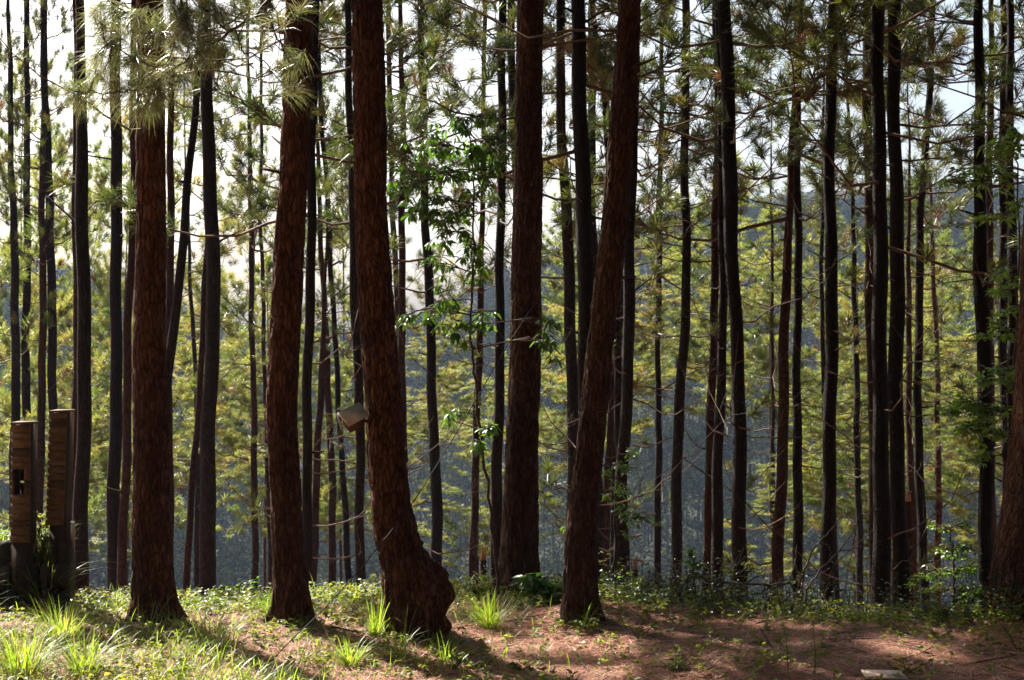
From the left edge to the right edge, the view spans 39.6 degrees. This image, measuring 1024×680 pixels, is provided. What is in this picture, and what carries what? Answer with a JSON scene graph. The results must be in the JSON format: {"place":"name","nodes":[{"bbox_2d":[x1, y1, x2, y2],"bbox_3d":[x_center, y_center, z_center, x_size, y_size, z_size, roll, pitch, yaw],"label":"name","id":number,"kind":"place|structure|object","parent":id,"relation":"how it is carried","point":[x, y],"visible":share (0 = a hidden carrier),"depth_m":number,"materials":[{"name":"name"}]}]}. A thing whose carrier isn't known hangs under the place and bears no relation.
{"place":"outdoors","nodes":[
{"label":"outdoors","id":0,"kind":"place"},
{"bbox_2d":[0,183,1023,679],"bbox_3d":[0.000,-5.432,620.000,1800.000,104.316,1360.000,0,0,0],"label":"ground","id":1,"kind":"structure","parent":0,"point":[722,619],"depth_m":10.08,"materials":[{"name":"brown soil"}]},
{"bbox_2d":[10,421,37,603],"bbox_3d":[-3.799,1.372,11.092,0.156,1.472,0.216,0,0,0],"label":"wooden post","id":2,"kind":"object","parent":1,"relation":"on","point":[23,530],"depth_m":11.00,"materials":[{"name":"brown wood"}]},
{"bbox_2d":[0,0,69,528],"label":"pine tree","id":3,"kind":"object","parent":1,"relation":"on","point":[16,351],"visible":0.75,"depth_m":29.05,"materials":[{"name":"brown plant"}]},
{"bbox_2d":[0,0,73,481],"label":"pine tree","id":4,"kind":"object","parent":1,"relation":"on","point":[25,364],"visible":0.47,"depth_m":30.73,"materials":[{"name":"green plant"}]},
{"bbox_2d":[0,539,73,615],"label":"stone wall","id":5,"kind":"structure","parent":1,"relation":"on","point":[63,553],"depth_m":11.03,"materials":[{"name":"grey stone"}]},
{"bbox_2d":[0,619,101,677],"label":"grass clump","id":6,"kind":"object","parent":1,"relation":"on","point":[11,657],"visible":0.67,"depth_m":8.86,"materials":[{"name":"green plant"}]},
{"bbox_2d":[0,46,106,509],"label":"young pine","id":7,"kind":"object","parent":1,"relation":"on","point":[60,341],"visible":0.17,"depth_m":49.74,"materials":[{"name":"green plant"}]},
{"bbox_2d":[0,0,107,531],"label":"pine tree","id":8,"kind":"object","parent":1,"relation":"on","point":[41,403],"visible":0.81,"depth_m":29.04,"materials":[{"name":"orange plant"}]},
{"bbox_2d":[0,0,110,535],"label":"pine tree","id":9,"kind":"object","parent":1,"relation":"on","point":[51,315],"visible":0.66,"depth_m":29.03,"materials":[{"name":"green plant"}]},
{"bbox_2d":[46,409,74,597],"bbox_3d":[-3.560,1.298,11.227,0.166,1.494,0.246,0,0,0],"label":"wooden post","id":10,"kind":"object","parent":1,"relation":"on","point":[59,473],"depth_m":11.11,"materials":[{"name":"brown wood"}]},
{"bbox_2d":[0,147,120,529],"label":"young pine","id":11,"kind":"object","parent":1,"relation":"on","point":[5,410],"visible":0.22,"depth_m":30.00,"materials":[{"name":"green plant"}]},
{"bbox_2d":[0,142,132,530],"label":"young pine","id":12,"kind":"object","parent":1,"relation":"on","point":[35,297],"visible":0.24,"depth_m":35.92,"materials":[{"name":"green plant"}]},
{"bbox_2d":[45,0,92,599],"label":"pine tree","id":13,"kind":"object","parent":1,"relation":"on","point":[83,458],"visible":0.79,"depth_m":14.45,"materials":[{"name":"brown plant"}]},
{"bbox_2d":[68,0,99,521],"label":"pine tree","id":14,"kind":"object","parent":1,"relation":"on","point":[75,322],"visible":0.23,"depth_m":18.95,"materials":[{"name":"orange plant"}]},
{"bbox_2d":[55,0,122,592],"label":"pine tree","id":15,"kind":"object","parent":1,"relation":"on","point":[115,430],"visible":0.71,"depth_m":20.75,"materials":[{"name":"brown plant"}]},
{"bbox_2d":[0,48,185,588],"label":"young pine","id":16,"kind":"object","parent":1,"relation":"on","point":[103,209],"visible":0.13,"depth_m":53.90,"materials":[{"name":"green plant"}]},
{"bbox_2d":[30,107,193,587],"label":"young pine","id":17,"kind":"object","parent":1,"relation":"on","point":[100,273],"visible":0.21,"depth_m":45.66,"materials":[{"name":"green plant"}]},
{"bbox_2d":[104,0,190,596],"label":"pine tree","id":18,"kind":"object","parent":1,"relation":"on","point":[126,468],"visible":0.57,"depth_m":20.45,"materials":[{"name":"orange plant"}]},
{"bbox_2d":[0,0,331,623],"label":"pine tree","id":19,"kind":"object","parent":1,"relation":"on","point":[153,579],"visible":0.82,"depth_m":10.50,"materials":[{"name":"brown plant"}]},
{"bbox_2d":[91,50,256,538],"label":"young pine","id":20,"kind":"object","parent":1,"relation":"on","point":[225,227],"visible":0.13,"depth_m":50.19,"materials":[{"name":"green plant"}]},
{"bbox_2d":[88,300,270,587],"bbox_3d":[-8.186,4.830,34.260,4.897,11.636,4.139,0,0,-34],"label":"young pine","id":21,"kind":"object","parent":1,"relation":"on","point":[244,468],"visible":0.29,"depth_m":34.07,"materials":[{"name":"green plant"}]},
{"bbox_2d":[96,0,270,597],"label":"pine tree","id":22,"kind":"object","parent":1,"relation":"on","point":[197,482],"visible":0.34,"depth_m":33.95,"materials":[{"name":"green plant"}]},
{"bbox_2d":[47,0,327,628],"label":"pine tree","id":23,"kind":"object","parent":1,"relation":"on","point":[291,596],"visible":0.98,"depth_m":10.49,"materials":[{"name":"brown plant"}]},
{"bbox_2d":[132,259,266,546],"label":"young pine","id":24,"kind":"object","parent":1,"relation":"on","point":[228,349],"visible":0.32,"depth_m":37.94,"materials":[{"name":"green plant"}]},
{"bbox_2d":[130,0,269,417],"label":"pine tree","id":25,"kind":"object","parent":1,"relation":"on","point":[172,342],"visible":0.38,"depth_m":19.25,"materials":[{"name":"brown plant"}]},
{"bbox_2d":[165,0,259,595],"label":"pine tree","id":26,"kind":"object","parent":1,"relation":"on","point":[191,493],"visible":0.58,"depth_m":21.96,"materials":[{"name":"orange plant"}]},
{"bbox_2d":[126,0,338,565],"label":"pine tree","id":27,"kind":"object","parent":1,"relation":"on","point":[171,203],"visible":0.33,"depth_m":20.96,"materials":[{"name":"orange plant"}]},
{"bbox_2d":[174,92,318,585],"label":"young pine","id":28,"kind":"object","parent":1,"relation":"on","point":[227,278],"visible":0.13,"depth_m":55.77,"materials":[{"name":"green plant"}]},
{"bbox_2d":[115,0,390,599],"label":"pine tree","id":29,"kind":"object","parent":1,"relation":"on","point":[207,546],"visible":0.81,"depth_m":18.48,"materials":[{"name":"brown plant"}]},
{"bbox_2d":[164,0,347,598],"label":"pine tree","id":30,"kind":"object","parent":1,"relation":"on","point":[226,210],"visible":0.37,"depth_m":31.94,"materials":[{"name":"orange plant"}]},
{"bbox_2d":[174,0,342,590],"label":"pine tree","id":31,"kind":"object","parent":1,"relation":"on","point":[264,365],"visible":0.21,"depth_m":35.96,"materials":[{"name":"orange plant"}]},
{"bbox_2d":[216,251,335,594],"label":"young pine","id":32,"kind":"object","parent":1,"relation":"on","point":[268,262],"visible":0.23,"depth_m":49.83,"materials":[{"name":"green plant"}]},
{"bbox_2d":[42,0,515,587],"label":"pine tree","id":33,"kind":"object","parent":1,"relation":"on","point":[394,42],"visible":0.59,"depth_m":18.16,"materials":[{"name":"green plant"}]},
{"bbox_2d":[225,325,353,542],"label":"young pine","id":34,"kind":"object","parent":1,"relation":"on","point":[322,509],"visible":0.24,"depth_m":41.80,"materials":[{"name":"green plant"}]},
{"bbox_2d":[248,165,364,590],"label":"pine tree","id":35,"kind":"object","parent":1,"relation":"on","point":[318,411],"visible":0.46,"depth_m":27.95,"materials":[{"name":"orange plant"}]},
{"bbox_2d":[184,4,440,591],"bbox_3d":[-3.706,-2.579,30.184,5.352,23.602,4.935,0,0,-35],"label":"pine tree","id":36,"kind":"object","parent":1,"relation":"on","point":[253,154],"visible":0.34,"depth_m":29.96,"materials":[{"name":"green plant"}]},
{"bbox_2d":[240,0,415,589],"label":"pine tree","id":37,"kind":"object","parent":1,"relation":"on","point":[331,520],"visible":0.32,"depth_m":30.94,"materials":[{"name":"orange plant"}]},
{"bbox_2d":[165,0,492,587],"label":"pine tree","id":38,"kind":"object","parent":1,"relation":"on","point":[357,378],"visible":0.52,"depth_m":19.93,"materials":[{"name":"brown plant"}]},
{"bbox_2d":[0,526,657,679],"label":"long grass","id":39,"kind":"structure","parent":1,"relation":"on","point":[230,677],"depth_m":9.39,"materials":[{"name":"green plant"}]},
{"bbox_2d":[265,96,407,586],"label":"young pine","id":40,"kind":"object","parent":1,"relation":"on","point":[323,497],"visible":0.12,"depth_m":53.90,"materials":[{"name":"green plant"}]},
{"bbox_2d":[270,0,474,508],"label":"pine tree","id":41,"kind":"object","parent":1,"relation":"on","point":[408,80],"visible":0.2,"depth_m":32.97,"materials":[{"name":"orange plant"}]},
{"bbox_2d":[312,295,441,587],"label":"young pine","id":42,"kind":"object","parent":1,"relation":"on","point":[323,520],"visible":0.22,"depth_m":46.07,"materials":[{"name":"green plant"}]},
{"bbox_2d":[351,0,454,640],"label":"pine tree","id":43,"kind":"object","parent":1,"relation":"on","point":[414,573],"visible":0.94,"depth_m":9.99,"materials":[{"name":"brown plant"}]},
{"bbox_2d":[254,0,555,471],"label":"pine tree","id":44,"kind":"object","parent":1,"relation":"on","point":[402,281],"visible":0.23,"depth_m":28.94,"materials":[{"name":"orange plant"}]},
{"bbox_2d":[315,0,512,566],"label":"pine tree","id":45,"kind":"object","parent":1,"relation":"on","point":[437,503],"visible":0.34,"depth_m":24.65,"materials":[{"name":"brown plant"}]},
{"bbox_2d":[365,246,493,527],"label":"young pine","id":46,"kind":"object","parent":1,"relation":"on","point":[424,426],"visible":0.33,"depth_m":49.86,"materials":[{"name":"green plant"}]},
{"bbox_2d":[363,330,505,486],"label":"young pine","id":47,"kind":"object","parent":1,"relation":"on","point":[448,376],"visible":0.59,"depth_m":35.92,"materials":[{"name":"green plant"}]},
{"bbox_2d":[386,109,561,601],"bbox_3d":[-0.308,0.154,11.299,1.440,3.949,0.826,0,0,0],"label":"sapling","id":48,"kind":"object","parent":1,"relation":"on","point":[476,156],"visible":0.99,"depth_m":11.27,"materials":[{"name":"green plant"}]},
{"bbox_2d":[391,0,572,583],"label":"pine tree","id":49,"kind":"object","parent":1,"relation":"on","point":[472,561],"visible":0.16,"depth_m":28.94,"materials":[{"name":"orange plant"}]},
{"bbox_2d":[414,445,554,582],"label":"young pine","id":50,"kind":"object","parent":1,"relation":"on","point":[481,526],"visible":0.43,"depth_m":32.92,"materials":[{"name":"green plant"}]},
{"bbox_2d":[313,0,676,599],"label":"pine tree","id":51,"kind":"object","parent":1,"relation":"on","point":[519,553],"visible":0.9,"depth_m":11.50,"materials":[{"name":"brown plant"}]},
{"bbox_2d":[385,0,605,432],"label":"pine tree","id":52,"kind":"object","parent":1,"relation":"on","point":[511,91],"visible":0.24,"depth_m":22.99,"materials":[{"name":"green plant"}]},
{"bbox_2d":[386,0,620,580],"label":"pine tree","id":53,"kind":"object","parent":1,"relation":"on","point":[499,418],"visible":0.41,"depth_m":20.95,"materials":[{"name":"brown plant"}]},
{"bbox_2d":[0,172,1023,615],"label":"hillside forest","id":54,"kind":"object","parent":1,"relation":"on","point":[232,564],"visible":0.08,"depth_m":218.01,"materials":[{"name":"green plant"}]},
{"bbox_2d":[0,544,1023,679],"bbox_3d":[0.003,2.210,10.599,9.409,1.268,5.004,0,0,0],"label":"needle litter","id":55,"kind":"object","parent":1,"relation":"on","point":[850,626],"visible":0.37,"depth_m":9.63,"materials":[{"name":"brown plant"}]},
{"bbox_2d":[0,526,1023,679],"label":"ground cover","id":56,"kind":"object","parent":1,"relation":"on","point":[851,615],"visible":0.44,"depth_m":10.12,"materials":[{"name":"green plant"}]},
{"bbox_2d":[0,524,1023,627],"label":"undergrowth","id":57,"kind":"object","parent":1,"relation":"on","point":[695,604],"visible":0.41,"depth_m":11.10,"materials":[{"name":"green plant"}]},
{"bbox_2d":[0,536,1023,679],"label":"grass","id":58,"kind":"structure","parent":1,"relation":"on","point":[324,638],"depth_m":9.88,"materials":[{"name":"green plant"}]},
{"bbox_2d":[0,592,1023,679],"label":"twig litter","id":59,"kind":"object","parent":1,"relation":"on","point":[691,626],"visible":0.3,"depth_m":9.77,"materials":[{"name":"brown plant"}]},
{"bbox_2d":[311,0,717,581],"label":"pine tree","id":60,"kind":"object","parent":1,"relation":"on","point":[584,190],"visible":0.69,"depth_m":15.44,"materials":[{"name":"brown plant"}]},
{"bbox_2d":[447,0,657,625],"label":"pine tree","id":61,"kind":"object","parent":1,"relation":"on","point":[580,581],"visible":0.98,"depth_m":10.42,"materials":[{"name":"brown plant"}]},
{"bbox_2d":[428,0,713,565],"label":"pine tree","id":62,"kind":"object","parent":1,"relation":"on","point":[565,220],"visible":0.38,"depth_m":21.73,"materials":[{"name":"brown plant"}]},
{"bbox_2d":[436,1,713,588],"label":"pine tree","id":63,"kind":"object","parent":1,"relation":"on","point":[595,253],"visible":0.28,"depth_m":22.93,"materials":[{"name":"green plant"}]},
{"bbox_2d":[481,220,673,529],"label":"young pine","id":64,"kind":"object","parent":1,"relation":"on","point":[646,424],"visible":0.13,"depth_m":43.99,"materials":[{"name":"green plant"}]},
{"bbox_2d":[430,0,735,583],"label":"pine tree","id":65,"kind":"object","parent":1,"relation":"on","point":[617,379],"visible":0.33,"depth_m":21.95,"materials":[{"name":"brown plant"}]},
{"bbox_2d":[550,179,667,583],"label":"pine tree","id":66,"kind":"object","parent":1,"relation":"on","point":[608,462],"visible":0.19,"depth_m":26.96,"materials":[{"name":"orange plant"}]},
{"bbox_2d":[539,0,713,586],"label":"pine tree","id":67,"kind":"object","parent":1,"relation":"on","point":[659,328],"visible":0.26,"depth_m":25.84,"materials":[{"name":"green plant"}]},
{"bbox_2d":[484,1,776,590],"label":"pine tree","id":68,"kind":"object","parent":1,"relation":"on","point":[628,317],"visible":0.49,"depth_m":17.45,"materials":[{"name":"brown plant"}]},
{"bbox_2d":[558,0,792,602],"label":"pine tree","id":69,"kind":"object","parent":1,"relation":"on","point":[676,485],"visible":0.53,"depth_m":19.95,"materials":[{"name":"brown plant"}]},
{"bbox_2d":[553,0,814,586],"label":"pine tree","id":70,"kind":"object","parent":1,"relation":"on","point":[695,273],"visible":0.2,"depth_m":28.95,"materials":[{"name":"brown plant"}]},
{"bbox_2d":[554,0,842,599],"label":"pine tree","id":71,"kind":"object","parent":1,"relation":"on","point":[714,261],"visible":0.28,"depth_m":21.95,"materials":[{"name":"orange plant"}]},
{"bbox_2d":[633,179,764,466],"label":"young pine","id":72,"kind":"object","parent":1,"relation":"on","point":[652,255],"visible":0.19,"depth_m":51.97,"materials":[{"name":"green plant"}]},
{"bbox_2d":[513,0,916,602],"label":"pine tree","id":73,"kind":"object","parent":1,"relation":"on","point":[728,160],"visible":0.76,"depth_m":16.42,"materials":[{"name":"brown plant"}]},
{"bbox_2d":[635,188,808,588],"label":"young pine","id":74,"kind":"object","parent":1,"relation":"on","point":[747,354],"visible":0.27,"depth_m":44.44,"materials":[{"name":"green plant"}]},
{"bbox_2d":[637,0,812,593],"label":"pine tree","id":75,"kind":"object","parent":1,"relation":"on","point":[717,501],"visible":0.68,"depth_m":18.45,"materials":[{"name":"brown plant"}]},
{"bbox_2d":[650,149,818,464],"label":"young pine","id":76,"kind":"object","parent":1,"relation":"on","point":[703,325],"visible":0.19,"depth_m":49.77,"materials":[{"name":"green plant"}]},
{"bbox_2d":[542,0,941,610],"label":"pine tree","id":77,"kind":"object","parent":1,"relation":"on","point":[777,562],"visible":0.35,"depth_m":20.94,"materials":[{"name":"orange plant"}]},
{"bbox_2d":[673,0,865,609],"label":"pine tree","id":78,"kind":"object","parent":1,"relation":"on","point":[847,373],"visible":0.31,"depth_m":33.95,"materials":[{"name":"green plant"}]},
{"bbox_2d":[660,205,888,481],"bbox_3d":[7.231,4.731,40.394,6.516,17.090,5.815,0,0,0],"label":"young pine","id":79,"kind":"object","parent":1,"relation":"on","point":[764,271],"visible":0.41,"depth_m":39.79,"materials":[{"name":"green plant"}]},
{"bbox_2d":[710,462,855,603],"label":"young pine","id":80,"kind":"object","parent":1,"relation":"on","point":[787,533],"visible":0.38,"depth_m":32.92,"materials":[{"name":"green plant"}]},
{"bbox_2d":[646,0,926,602],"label":"pine tree","id":81,"kind":"object","parent":1,"relation":"on","point":[798,519],"visible":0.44,"depth_m":21.44,"materials":[{"name":"green plant"}]},
{"bbox_2d":[598,542,1023,626],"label":"brush","id":82,"kind":"object","parent":1,"relation":"on","point":[688,581],"visible":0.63,"depth_m":11.31,"materials":[{"name":"green plant"}]},
{"bbox_2d":[738,0,915,614],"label":"pine tree","id":83,"kind":"object","parent":1,"relation":"on","point":[822,361],"visible":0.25,"depth_m":29.97,"materials":[{"name":"green plant"}]},
{"bbox_2d":[757,359,905,558],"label":"young pine","id":84,"kind":"object","parent":1,"relation":"on","point":[809,478],"visible":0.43,"depth_m":33.51,"materials":[{"name":"green plant"}]},
{"bbox_2d":[673,0,990,613],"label":"pine tree","id":85,"kind":"object","parent":1,"relation":"on","point":[832,333],"visible":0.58,"depth_m":16.74,"materials":[{"name":"green plant"}]},
{"bbox_2d":[752,0,946,611],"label":"pine tree","id":86,"kind":"object","parent":1,"relation":"on","point":[857,472],"visible":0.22,"depth_m":29.94,"materials":[{"name":"green plant"}]},
{"bbox_2d":[770,391,929,603],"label":"young pine","id":87,"kind":"object","parent":1,"relation":"on","point":[842,501],"visible":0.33,"depth_m":32.96,"materials":[{"name":"green plant"}]},
{"bbox_2d":[775,258,950,599],"bbox_3d":[9.729,5.442,39.753,4.740,15.585,4.944,0,0,0],"label":"young pine","id":88,"kind":"object","parent":1,"relation":"on","point":[861,361],"visible":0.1,"depth_m":39.97,"materials":[{"name":"green plant"}]},
{"bbox_2d":[707,0,1023,602],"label":"pine tree","id":89,"kind":"object","parent":1,"relation":"on","point":[959,37],"visible":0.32,"depth_m":21.91,"materials":[{"name":"orange plant"}]},
{"bbox_2d":[712,0,1023,619],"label":"pine tree","id":90,"kind":"object","parent":1,"relation":"on","point":[881,557],"visible":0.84,"depth_m":15.52,"materials":[{"name":"brown plant"}]},
{"bbox_2d":[739,0,1023,619],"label":"pine tree","id":91,"kind":"object","parent":1,"relation":"on","point":[895,345],"visible":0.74,"depth_m":16.13,"materials":[{"name":"brown plant"}]},
{"bbox_2d":[770,0,1023,612],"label":"pine tree","id":92,"kind":"object","parent":1,"relation":"on","point":[917,443],"visible":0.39,"depth_m":23.95,"materials":[{"name":"green plant"}]},
{"bbox_2d":[838,31,996,619],"bbox_3d":[7.416,1.199,27.076,3.139,14.289,2.434,0,0,0],"label":"pine tree","id":93,"kind":"object","parent":1,"relation":"on","point":[908,427],"visible":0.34,"depth_m":26.95,"materials":[{"name":"orange plant"}]},
{"bbox_2d":[836,265,1000,603],"bbox_3d":[10.836,4.803,35.735,4.772,13.701,5.001,0,0,-19],"label":"young pine","id":94,"kind":"object","parent":1,"relation":"on","point":[948,345],"visible":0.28,"depth_m":35.80,"materials":[{"name":"green plant"}]},
{"bbox_2d":[836,337,1000,607],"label":"young pine","id":95,"kind":"object","parent":1,"relation":"on","point":[947,419],"visible":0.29,"depth_m":32.85,"materials":[{"name":"green plant"}]},
{"bbox_2d":[837,227,1000,555],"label":"young pine","id":96,"kind":"object","parent":1,"relation":"on","point":[968,296],"visible":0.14,"depth_m":43.61,"materials":[{"name":"green plant"}]},
{"bbox_2d":[832,0,1023,603],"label":"pine tree","id":97,"kind":"object","parent":1,"relation":"on","point":[984,358],"visible":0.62,"depth_m":16.54,"materials":[{"name":"green plant"}]},
{"bbox_2d":[836,7,1023,620],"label":"pine tree","id":98,"kind":"object","parent":1,"relation":"on","point":[1007,562],"visible":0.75,"depth_m":11.05,"materials":[{"name":"brown plant"}]},
{"bbox_2d":[837,0,1023,438],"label":"pine tree","id":99,"kind":"object","parent":1,"relation":"on","point":[1011,35],"visible":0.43,"depth_m":19.97,"materials":[{"name":"green plant"}]},
{"bbox_2d":[860,0,1023,548],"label":"pine tree","id":100,"kind":"object","parent":1,"relation":"on","point":[990,227],"visible":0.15,"depth_m":26.96,"materials":[{"name":"orange plant"}]},
{"bbox_2d":[886,5,998,608],"bbox_3d":[9.672,0.807,33.028,3.150,19.458,4.375,0,0,0],"label":"pine tree","id":101,"kind":"object","parent":1,"relation":"on","point":[938,484],"visible":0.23,"depth_m":32.94,"materials":[{"name":"brown plant"}]},
{"bbox_2d":[903,519,986,619],"bbox_3d":[3.477,1.858,11.335,0.746,0.904,0.497,0,0,0],"label":"shrub","id":102,"kind":"object","parent":1,"relation":"on","point":[970,569],"visible":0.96,"depth_m":11.28,"materials":[{"name":"green plant"}]},
{"bbox_2d":[901,0,1023,481],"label":"pine tree","id":103,"kind":"object","parent":1,"relation":"on","point":[1003,226],"visible":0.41,"depth_m":21.97,"materials":[{"name":"green plant"}]},
{"bbox_2d":[936,310,1016,494],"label":"sapling","id":104,"kind":"object","parent":1,"relation":"on","point":[975,408],"visible":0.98,"depth_m":11.55,"materials":[{"name":"green plant"}]},
{"bbox_2d":[936,122,1023,380],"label":"sapling","id":105,"kind":"object","parent":1,"relation":"on","point":[1009,146],"visible":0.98,"depth_m":11.72,"materials":[{"name":"green plant"}]},
{"bbox_2d":[0,0,1023,336],"label":"sky","id":106,"kind":"structure","parent":0,"point":[960,102],"materials":[{"name":"white"}]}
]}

